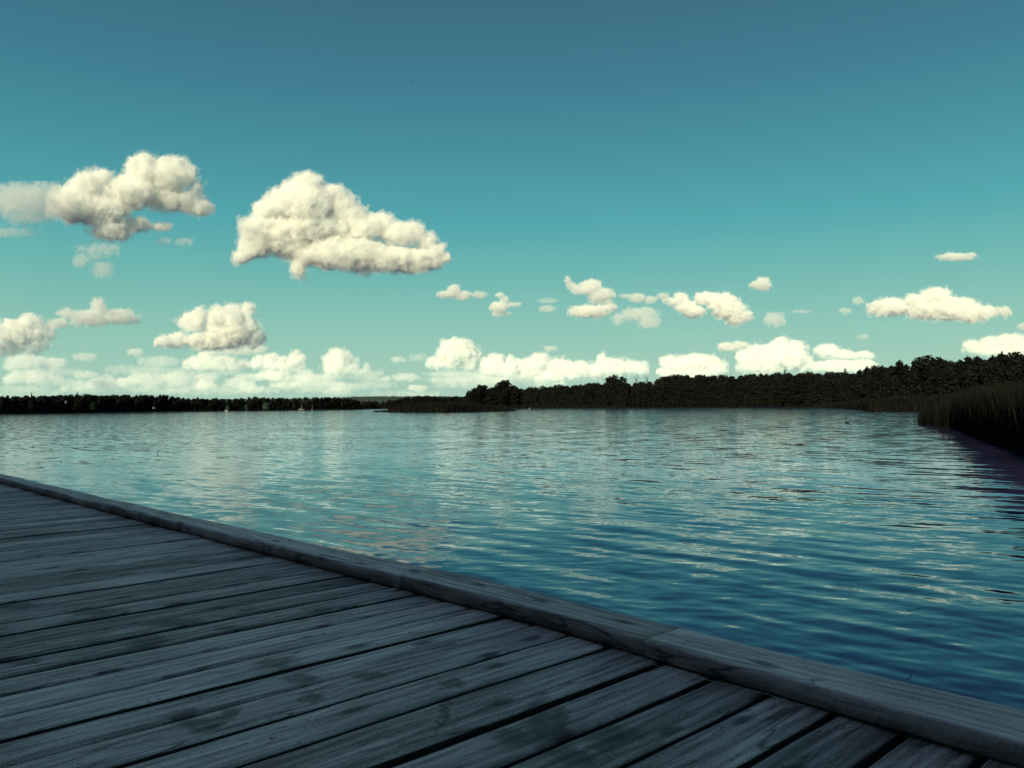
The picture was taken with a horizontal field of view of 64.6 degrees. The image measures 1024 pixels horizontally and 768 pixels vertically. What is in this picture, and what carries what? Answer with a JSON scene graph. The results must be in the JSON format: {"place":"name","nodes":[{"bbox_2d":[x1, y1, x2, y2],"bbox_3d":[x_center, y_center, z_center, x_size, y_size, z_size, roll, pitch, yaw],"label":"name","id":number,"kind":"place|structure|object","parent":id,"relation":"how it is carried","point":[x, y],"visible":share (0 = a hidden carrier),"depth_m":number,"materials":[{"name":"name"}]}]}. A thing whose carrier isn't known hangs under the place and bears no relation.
{"place":"outdoors","nodes":[
{"label":"outdoors","id":0,"kind":"place"},
{"bbox_2d":[219,396,451,403],"bbox_3d":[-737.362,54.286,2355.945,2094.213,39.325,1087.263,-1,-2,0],"label":"hills","id":1,"kind":"structure","parent":0,"point":[380,399],"depth_m":2380.18,"materials":[{"name":"green plant"}]},
{"bbox_2d":[0,402,844,413],"bbox_3d":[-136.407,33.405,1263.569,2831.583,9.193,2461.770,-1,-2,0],"label":"ground","id":2,"kind":"structure","parent":0,"point":[380,408],"depth_m":541.51,"materials":[{"name":"green plant"}]},
{"bbox_2d":[11,396,18,404],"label":"broadleaf tree","id":3,"kind":"object","parent":2,"relation":"on","point":[14,399],"visible":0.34,"depth_m":436.31,"materials":[{"name":"green plant"}]},
{"bbox_2d":[26,392,35,412],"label":"spruce tree","id":4,"kind":"object","parent":2,"relation":"on","point":[31,404],"visible":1,"depth_m":429.36,"materials":[{"name":"green plant"}]},
{"bbox_2d":[49,395,56,405],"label":"broadleaf tree","id":5,"kind":"object","parent":2,"relation":"on","point":[52,397],"visible":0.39,"depth_m":471.43,"materials":[{"name":"green plant"}]},
{"bbox_2d":[64,395,73,403],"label":"broadleaf tree","id":6,"kind":"object","parent":2,"relation":"on","point":[68,397],"visible":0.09,"depth_m":484.90,"materials":[{"name":"green plant"}]},
{"bbox_2d":[69,394,77,405],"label":"broadleaf tree","id":7,"kind":"object","parent":2,"relation":"on","point":[71,396],"visible":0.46,"depth_m":487.43,"materials":[{"name":"green plant"}]},
{"bbox_2d":[73,392,81,411],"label":"spruce tree","id":8,"kind":"object","parent":2,"relation":"on","point":[77,405],"visible":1,"depth_m":440.23,"materials":[{"name":"green plant"}]},
{"bbox_2d":[81,394,92,403],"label":"broadleaf tree","id":9,"kind":"object","parent":2,"relation":"on","point":[88,397],"visible":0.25,"depth_m":499.04,"materials":[{"name":"green plant"}]},
{"bbox_2d":[89,402,95,410],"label":"broadleaf tree","id":10,"kind":"object","parent":2,"relation":"on","point":[92,405],"visible":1,"depth_m":485.69,"materials":[{"name":"green plant"}]},
{"bbox_2d":[104,395,112,405],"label":"broadleaf tree","id":11,"kind":"object","parent":2,"relation":"on","point":[109,399],"visible":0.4,"depth_m":519.24,"materials":[{"name":"green plant"}]},
{"bbox_2d":[110,394,117,403],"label":"broadleaf tree","id":12,"kind":"object","parent":2,"relation":"on","point":[114,397],"visible":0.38,"depth_m":524.10,"materials":[{"name":"green plant"}]},
{"bbox_2d":[120,395,128,404],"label":"broadleaf tree","id":13,"kind":"object","parent":2,"relation":"on","point":[124,396],"visible":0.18,"depth_m":532.87,"materials":[{"name":"green plant"}]},
{"bbox_2d":[125,394,135,404],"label":"broadleaf tree","id":14,"kind":"object","parent":2,"relation":"on","point":[131,400],"visible":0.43,"depth_m":538.52,"materials":[{"name":"green plant"}]},
{"bbox_2d":[138,395,146,401],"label":"broadleaf tree","id":15,"kind":"object","parent":2,"relation":"on","point":[142,396],"visible":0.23,"depth_m":552.00,"materials":[{"name":"green plant"}]},
{"bbox_2d":[144,395,151,403],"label":"broadleaf tree","id":16,"kind":"object","parent":2,"relation":"on","point":[149,398],"visible":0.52,"depth_m":555.70,"materials":[{"name":"green plant"}]},
{"bbox_2d":[162,394,169,402],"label":"broadleaf tree","id":17,"kind":"object","parent":2,"relation":"on","point":[165,397],"visible":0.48,"depth_m":572.18,"materials":[{"name":"green plant"}]},
{"bbox_2d":[169,396,174,405],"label":"broadleaf tree","id":18,"kind":"object","parent":2,"relation":"on","point":[171,398],"visible":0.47,"depth_m":579.00,"materials":[{"name":"green plant"}]},
{"bbox_2d":[0,395,367,412],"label":"undergrowth","id":19,"kind":"object","parent":2,"relation":"on","point":[43,404],"visible":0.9,"depth_m":554.63,"materials":[{"name":"green plant"}]},
{"bbox_2d":[262,402,269,409],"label":"willow bush","id":20,"kind":"object","parent":2,"relation":"on","point":[265,406],"visible":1,"depth_m":622.77,"materials":[{"name":"green plant"}]},
{"bbox_2d":[303,397,309,403],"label":"broadleaf tree","id":21,"kind":"object","parent":2,"relation":"on","point":[306,400],"visible":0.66,"depth_m":678.80,"materials":[{"name":"green plant"}]},
{"bbox_2d":[366,398,471,408],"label":"undergrowth","id":22,"kind":"object","parent":2,"relation":"on","point":[388,404],"visible":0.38,"depth_m":995.00,"materials":[{"name":"green plant"}]},
{"bbox_2d":[421,396,427,402],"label":"broadleaf tree","id":23,"kind":"object","parent":2,"relation":"on","point":[424,398],"visible":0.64,"depth_m":1012.39,"materials":[{"name":"green plant"}]},
{"bbox_2d":[437,397,442,403],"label":"broadleaf tree","id":24,"kind":"object","parent":2,"relation":"on","point":[439,399],"visible":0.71,"depth_m":1015.30,"materials":[{"name":"green plant"}]},
{"bbox_2d":[469,387,480,403],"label":"broadleaf tree","id":25,"kind":"object","parent":2,"relation":"on","point":[474,394],"visible":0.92,"depth_m":709.07,"materials":[{"name":"green plant"}]},
{"bbox_2d":[475,384,487,404],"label":"broadleaf tree","id":26,"kind":"object","parent":2,"relation":"on","point":[484,391],"visible":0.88,"depth_m":713.16,"materials":[{"name":"green plant"}]},
{"bbox_2d":[484,387,498,404],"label":"broadleaf tree","id":27,"kind":"object","parent":2,"relation":"on","point":[490,399],"visible":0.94,"depth_m":711.65,"materials":[{"name":"green plant"}]},
{"bbox_2d":[493,380,512,404],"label":"broadleaf tree","id":28,"kind":"object","parent":2,"relation":"on","point":[502,394],"visible":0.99,"depth_m":711.89,"materials":[{"name":"green plant"}]},
{"bbox_2d":[508,385,519,404],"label":"broadleaf tree","id":29,"kind":"object","parent":2,"relation":"on","point":[514,392],"visible":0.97,"depth_m":715.29,"materials":[{"name":"green plant"}]},
{"bbox_2d":[519,388,524,401],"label":"broadleaf tree","id":30,"kind":"object","parent":2,"relation":"on","point":[520,392],"visible":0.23,"depth_m":742.04,"materials":[{"name":"green plant"}]},
{"bbox_2d":[525,386,532,395],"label":"broadleaf tree","id":31,"kind":"object","parent":2,"relation":"on","point":[529,389],"visible":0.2,"depth_m":728.46,"materials":[{"name":"green plant"}]},
{"bbox_2d":[531,387,538,396],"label":"broadleaf tree","id":32,"kind":"object","parent":2,"relation":"on","point":[534,390],"visible":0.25,"depth_m":719.87,"materials":[{"name":"green plant"}]},
{"bbox_2d":[535,386,547,400],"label":"broadleaf tree","id":33,"kind":"object","parent":2,"relation":"on","point":[541,390],"visible":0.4,"depth_m":705.46,"materials":[{"name":"green plant"}]},
{"bbox_2d":[550,390,559,404],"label":"broadleaf tree","id":34,"kind":"object","parent":2,"relation":"on","point":[555,394],"visible":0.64,"depth_m":677.47,"materials":[{"name":"green plant"}]},
{"bbox_2d":[555,384,563,394],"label":"broadleaf tree","id":35,"kind":"object","parent":2,"relation":"on","point":[559,386],"visible":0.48,"depth_m":678.11,"materials":[{"name":"green plant"}]},
{"bbox_2d":[559,385,569,395],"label":"broadleaf tree","id":36,"kind":"object","parent":2,"relation":"on","point":[563,388],"visible":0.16,"depth_m":676.07,"materials":[{"name":"green plant"}]},
{"bbox_2d":[563,388,574,404],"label":"broadleaf tree","id":37,"kind":"object","parent":2,"relation":"on","point":[569,391],"visible":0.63,"depth_m":658.27,"materials":[{"name":"green plant"}]},
{"bbox_2d":[580,383,591,393],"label":"broadleaf tree","id":38,"kind":"object","parent":2,"relation":"on","point":[582,388],"visible":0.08,"depth_m":642.17,"materials":[{"name":"green plant"}]},
{"bbox_2d":[584,383,591,389],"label":"broadleaf tree","id":39,"kind":"object","parent":2,"relation":"on","point":[588,385],"visible":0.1,"depth_m":632.67,"materials":[{"name":"green plant"}]},
{"bbox_2d":[584,389,594,403],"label":"broadleaf tree","id":40,"kind":"object","parent":2,"relation":"on","point":[591,391],"visible":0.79,"depth_m":623.16,"materials":[{"name":"green plant"}]},
{"bbox_2d":[589,382,601,395],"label":"broadleaf tree","id":41,"kind":"object","parent":2,"relation":"on","point":[594,387],"visible":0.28,"depth_m":624.37,"materials":[{"name":"green plant"}]},
{"bbox_2d":[595,388,606,404],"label":"broadleaf tree","id":42,"kind":"object","parent":2,"relation":"on","point":[597,392],"visible":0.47,"depth_m":605.66,"materials":[{"name":"green plant"}]},
{"bbox_2d":[602,374,620,405],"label":"broadleaf tree","id":43,"kind":"object","parent":2,"relation":"on","point":[611,388],"visible":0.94,"depth_m":582.39,"materials":[{"name":"green plant"}]},
{"bbox_2d":[617,376,629,390],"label":"broadleaf tree","id":44,"kind":"object","parent":2,"relation":"on","point":[623,384],"visible":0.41,"depth_m":584.63,"materials":[{"name":"green plant"}]},
{"bbox_2d":[636,382,647,392],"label":"broadleaf tree","id":45,"kind":"object","parent":2,"relation":"on","point":[642,384],"visible":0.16,"depth_m":586.33,"materials":[{"name":"green plant"}]},
{"bbox_2d":[647,386,655,395],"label":"broadleaf tree","id":46,"kind":"object","parent":2,"relation":"on","point":[649,390],"visible":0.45,"depth_m":572.26,"materials":[{"name":"green plant"}]},
{"bbox_2d":[651,383,666,401],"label":"broadleaf tree","id":47,"kind":"object","parent":2,"relation":"on","point":[656,387],"visible":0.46,"depth_m":568.96,"materials":[{"name":"green plant"}]},
{"bbox_2d":[657,377,663,384],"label":"broadleaf tree","id":48,"kind":"object","parent":2,"relation":"on","point":[660,380],"visible":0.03,"depth_m":579.92,"materials":[{"name":"green plant"}]},
{"bbox_2d":[660,374,678,390],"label":"broadleaf tree","id":49,"kind":"object","parent":2,"relation":"on","point":[668,380],"visible":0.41,"depth_m":573.10,"materials":[{"name":"green plant"}]},
{"bbox_2d":[674,379,691,402],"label":"broadleaf tree","id":50,"kind":"object","parent":2,"relation":"on","point":[683,384],"visible":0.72,"depth_m":561.15,"materials":[{"name":"green plant"}]},
{"bbox_2d":[679,375,692,382],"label":"broadleaf tree","id":51,"kind":"object","parent":2,"relation":"on","point":[687,380],"visible":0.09,"depth_m":577.08,"materials":[{"name":"green plant"}]},
{"bbox_2d":[688,381,697,405],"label":"broadleaf tree","id":52,"kind":"object","parent":2,"relation":"on","point":[693,387],"visible":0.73,"depth_m":560.21,"materials":[{"name":"green plant"}]},
{"bbox_2d":[691,374,712,385],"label":"broadleaf tree","id":53,"kind":"object","parent":2,"relation":"on","point":[705,380],"visible":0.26,"depth_m":568.66,"materials":[{"name":"green plant"}]},
{"bbox_2d":[706,379,717,397],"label":"broadleaf tree","id":54,"kind":"object","parent":2,"relation":"on","point":[710,389],"visible":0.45,"depth_m":554.14,"materials":[{"name":"green plant"}]},
{"bbox_2d":[716,375,732,402],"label":"broadleaf tree","id":55,"kind":"object","parent":2,"relation":"on","point":[723,377],"visible":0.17,"depth_m":552.47,"materials":[{"name":"green plant"}]},
{"bbox_2d":[727,381,740,402],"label":"broadleaf tree","id":56,"kind":"object","parent":2,"relation":"on","point":[731,388],"visible":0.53,"depth_m":533.36,"materials":[{"name":"green plant"}]},
{"bbox_2d":[736,374,752,387],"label":"broadleaf tree","id":57,"kind":"object","parent":2,"relation":"on","point":[741,379],"visible":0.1,"depth_m":539.06,"materials":[{"name":"green plant"}]},
{"bbox_2d":[466,366,1023,406],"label":"undergrowth","id":58,"kind":"object","parent":2,"relation":"on","point":[913,387],"visible":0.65,"depth_m":505.08,"materials":[{"name":"green plant"}]},
{"bbox_2d":[747,374,762,382],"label":"broadleaf tree","id":59,"kind":"object","parent":2,"relation":"on","point":[754,377],"visible":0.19,"depth_m":520.41,"materials":[{"name":"green plant"}]},
{"bbox_2d":[772,372,783,383],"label":"broadleaf tree","id":60,"kind":"object","parent":2,"relation":"on","point":[779,375],"visible":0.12,"depth_m":494.99,"materials":[{"name":"green plant"}]},
{"bbox_2d":[777,370,789,405],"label":"spruce tree","id":61,"kind":"object","parent":2,"relation":"on","point":[783,392],"visible":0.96,"depth_m":473.23,"materials":[{"name":"green plant"}]},
{"bbox_2d":[774,376,794,399],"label":"broadleaf tree","id":62,"kind":"object","parent":2,"relation":"on","point":[791,378],"visible":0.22,"depth_m":480.89,"materials":[{"name":"green plant"}]},
{"bbox_2d":[785,377,801,402],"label":"broadleaf tree","id":63,"kind":"object","parent":2,"relation":"on","point":[790,390],"visible":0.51,"depth_m":468.29,"materials":[{"name":"green plant"}]},
{"bbox_2d":[794,371,812,378],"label":"broadleaf tree","id":64,"kind":"object","parent":2,"relation":"on","point":[802,375],"visible":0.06,"depth_m":478.40,"materials":[{"name":"green plant"}]},
{"bbox_2d":[809,373,824,381],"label":"broadleaf tree","id":65,"kind":"object","parent":2,"relation":"on","point":[816,375],"visible":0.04,"depth_m":460.52,"materials":[{"name":"green plant"}]},
{"bbox_2d":[816,371,833,378],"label":"broadleaf tree","id":66,"kind":"object","parent":2,"relation":"on","point":[826,374],"visible":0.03,"depth_m":452.05,"materials":[{"name":"green plant"}]},
{"bbox_2d":[821,373,837,379],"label":"broadleaf tree","id":67,"kind":"object","parent":2,"relation":"on","point":[827,377],"visible":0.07,"depth_m":446.58,"materials":[{"name":"green plant"}]},
{"bbox_2d":[826,371,842,383],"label":"broadleaf tree","id":68,"kind":"object","parent":2,"relation":"on","point":[835,375],"visible":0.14,"depth_m":440.47,"materials":[{"name":"green plant"}]},
{"bbox_2d":[836,377,850,401],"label":"broadleaf tree","id":69,"kind":"object","parent":2,"relation":"on","point":[844,382],"visible":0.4,"depth_m":413.92,"materials":[{"name":"green plant"}]},
{"bbox_2d":[840,372,849,378],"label":"broadleaf tree","id":70,"kind":"object","parent":2,"relation":"on","point":[846,373],"visible":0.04,"depth_m":422.37,"materials":[{"name":"green plant"}]},
{"bbox_2d":[848,376,861,399],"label":"broadleaf tree","id":71,"kind":"object","parent":2,"relation":"on","point":[849,383],"visible":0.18,"depth_m":404.97,"materials":[{"name":"green plant"}]},
{"bbox_2d":[855,370,862,378],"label":"pine tree","id":72,"kind":"object","parent":2,"relation":"on","point":[859,373],"visible":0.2,"depth_m":411.09,"materials":[{"name":"green plant"}]},
{"bbox_2d":[861,366,869,380],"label":"pine tree","id":73,"kind":"object","parent":2,"relation":"on","point":[865,370],"visible":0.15,"depth_m":404.06,"materials":[{"name":"green plant"}]},
{"bbox_2d":[865,365,888,381],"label":"broadleaf tree","id":74,"kind":"object","parent":2,"relation":"on","point":[880,371],"visible":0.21,"depth_m":382.49,"materials":[{"name":"green plant"}]},
{"bbox_2d":[885,366,907,376],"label":"broadleaf tree","id":75,"kind":"object","parent":2,"relation":"on","point":[888,372],"visible":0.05,"depth_m":372.15,"materials":[{"name":"green plant"}]},
{"bbox_2d":[887,359,906,390],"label":"pine tree","id":76,"kind":"object","parent":2,"relation":"on","point":[899,368],"visible":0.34,"depth_m":364.72,"materials":[{"name":"green plant"}]},
{"bbox_2d":[909,357,923,378],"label":"broadleaf tree","id":77,"kind":"object","parent":2,"relation":"on","point":[915,363],"visible":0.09,"depth_m":356.06,"materials":[{"name":"green plant"}]},
{"bbox_2d":[917,355,947,381],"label":"broadleaf tree","id":78,"kind":"object","parent":2,"relation":"on","point":[926,361],"visible":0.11,"depth_m":350.15,"materials":[{"name":"green plant"}]},
{"bbox_2d":[935,356,943,369],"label":"pine tree","id":79,"kind":"object","parent":2,"relation":"on","point":[939,360],"visible":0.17,"depth_m":346.48,"materials":[{"name":"green plant"}]},
{"bbox_2d":[932,360,955,370],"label":"broadleaf tree","id":80,"kind":"object","parent":2,"relation":"on","point":[944,363],"visible":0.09,"depth_m":343.80,"materials":[{"name":"green plant"}]},
{"bbox_2d":[943,360,956,371],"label":"broadleaf tree","id":81,"kind":"object","parent":2,"relation":"on","point":[950,364],"visible":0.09,"depth_m":339.89,"materials":[{"name":"green plant"}]},
{"bbox_2d":[954,359,965,370],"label":"pine tree","id":82,"kind":"object","parent":2,"relation":"on","point":[960,362],"visible":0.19,"depth_m":335.15,"materials":[{"name":"green plant"}]},
{"bbox_2d":[956,356,972,383],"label":"pine tree","id":83,"kind":"object","parent":2,"relation":"on","point":[968,361],"visible":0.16,"depth_m":329.17,"materials":[{"name":"green plant"}]},
{"bbox_2d":[972,355,980,366],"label":"pine tree","id":84,"kind":"object","parent":2,"relation":"on","point":[975,362],"visible":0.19,"depth_m":321.02,"materials":[{"name":"green plant"}]},
{"bbox_2d":[970,363,989,388],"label":"broadleaf tree","id":85,"kind":"object","parent":2,"relation":"on","point":[978,373],"visible":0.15,"depth_m":308.12,"materials":[{"name":"green plant"}]},
{"bbox_2d":[976,358,989,365],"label":"broadleaf tree","id":86,"kind":"object","parent":2,"relation":"on","point":[981,361],"visible":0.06,"depth_m":317.53,"materials":[{"name":"green plant"}]},
{"bbox_2d":[985,354,996,363],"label":"pine tree","id":87,"kind":"object","parent":2,"relation":"on","point":[992,359],"visible":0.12,"depth_m":310.83,"materials":[{"name":"green plant"}]},
{"bbox_2d":[995,351,1005,363],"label":"pine tree","id":88,"kind":"object","parent":2,"relation":"on","point":[999,356],"visible":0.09,"depth_m":309.38,"materials":[{"name":"green plant"}]},
{"bbox_2d":[994,352,1017,366],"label":"broadleaf tree","id":89,"kind":"object","parent":2,"relation":"on","point":[1003,360],"visible":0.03,"depth_m":299.37,"materials":[{"name":"green plant"}]},
{"bbox_2d":[999,360,1014,382],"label":"pine tree","id":90,"kind":"object","parent":2,"relation":"on","point":[1009,364],"visible":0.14,"depth_m":291.73,"materials":[{"name":"green plant"}]},
{"bbox_2d":[998,352,1023,376],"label":"broadleaf tree","id":91,"kind":"object","parent":2,"relation":"on","point":[1015,360],"visible":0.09,"depth_m":292.30,"materials":[{"name":"green plant"}]},
{"bbox_2d":[0,407,1023,709],"bbox_3d":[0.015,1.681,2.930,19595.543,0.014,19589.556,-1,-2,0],"label":"water","id":92,"kind":"structure","parent":0,"point":[850,539],"depth_m":13.29,"materials":[{"name":"blue liquid"}]},
{"bbox_2d":[388,401,514,411],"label":"reeds","id":93,"kind":"object","parent":92,"relation":"on","point":[446,406],"visible":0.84,"depth_m":258.87,"materials":[{"name":"green plant"}]},
{"bbox_2d":[0,474,1023,767],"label":"wooden dock","id":94,"kind":"object","parent":92,"relation":"in","point":[136,636],"visible":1,"depth_m":1.98,"materials":[{"name":"grey wood"}]},
{"bbox_2d":[493,404,628,407],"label":"reeds","id":95,"kind":"object","parent":92,"relation":"on","point":[565,406],"visible":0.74,"depth_m":603.90,"materials":[{"name":"green plant"}]},
{"bbox_2d":[811,392,952,410],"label":"reeds","id":96,"kind":"object","parent":92,"relation":"on","point":[908,403],"visible":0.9,"depth_m":162.02,"materials":[{"name":"green plant"}]},
{"bbox_2d":[916,399,949,425],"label":"reeds","id":97,"kind":"object","parent":92,"relation":"on","point":[926,416],"visible":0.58,"depth_m":57.97,"materials":[{"name":"green plant"}]},
{"bbox_2d":[933,379,1023,454],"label":"reeds","id":98,"kind":"object","parent":92,"relation":"on","point":[992,414],"visible":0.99,"depth_m":31.87,"materials":[{"name":"green plant"}]},
{"bbox_2d":[0,0,1023,399],"label":"sky","id":99,"kind":"structure","parent":0,"point":[204,199],"materials":[{"name":"blue"}]},
{"bbox_2d":[621,649,787,700],"bbox_3d":[0.445,0.714,1.994,0.035,0.007,0.509,1,-2,-39],"label":"fishing line","id":100,"kind":"object","parent":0,"point":[706,679],"visible":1,"depth_m":1.95,"materials":[{"name":"grey fabric"}]}
]}

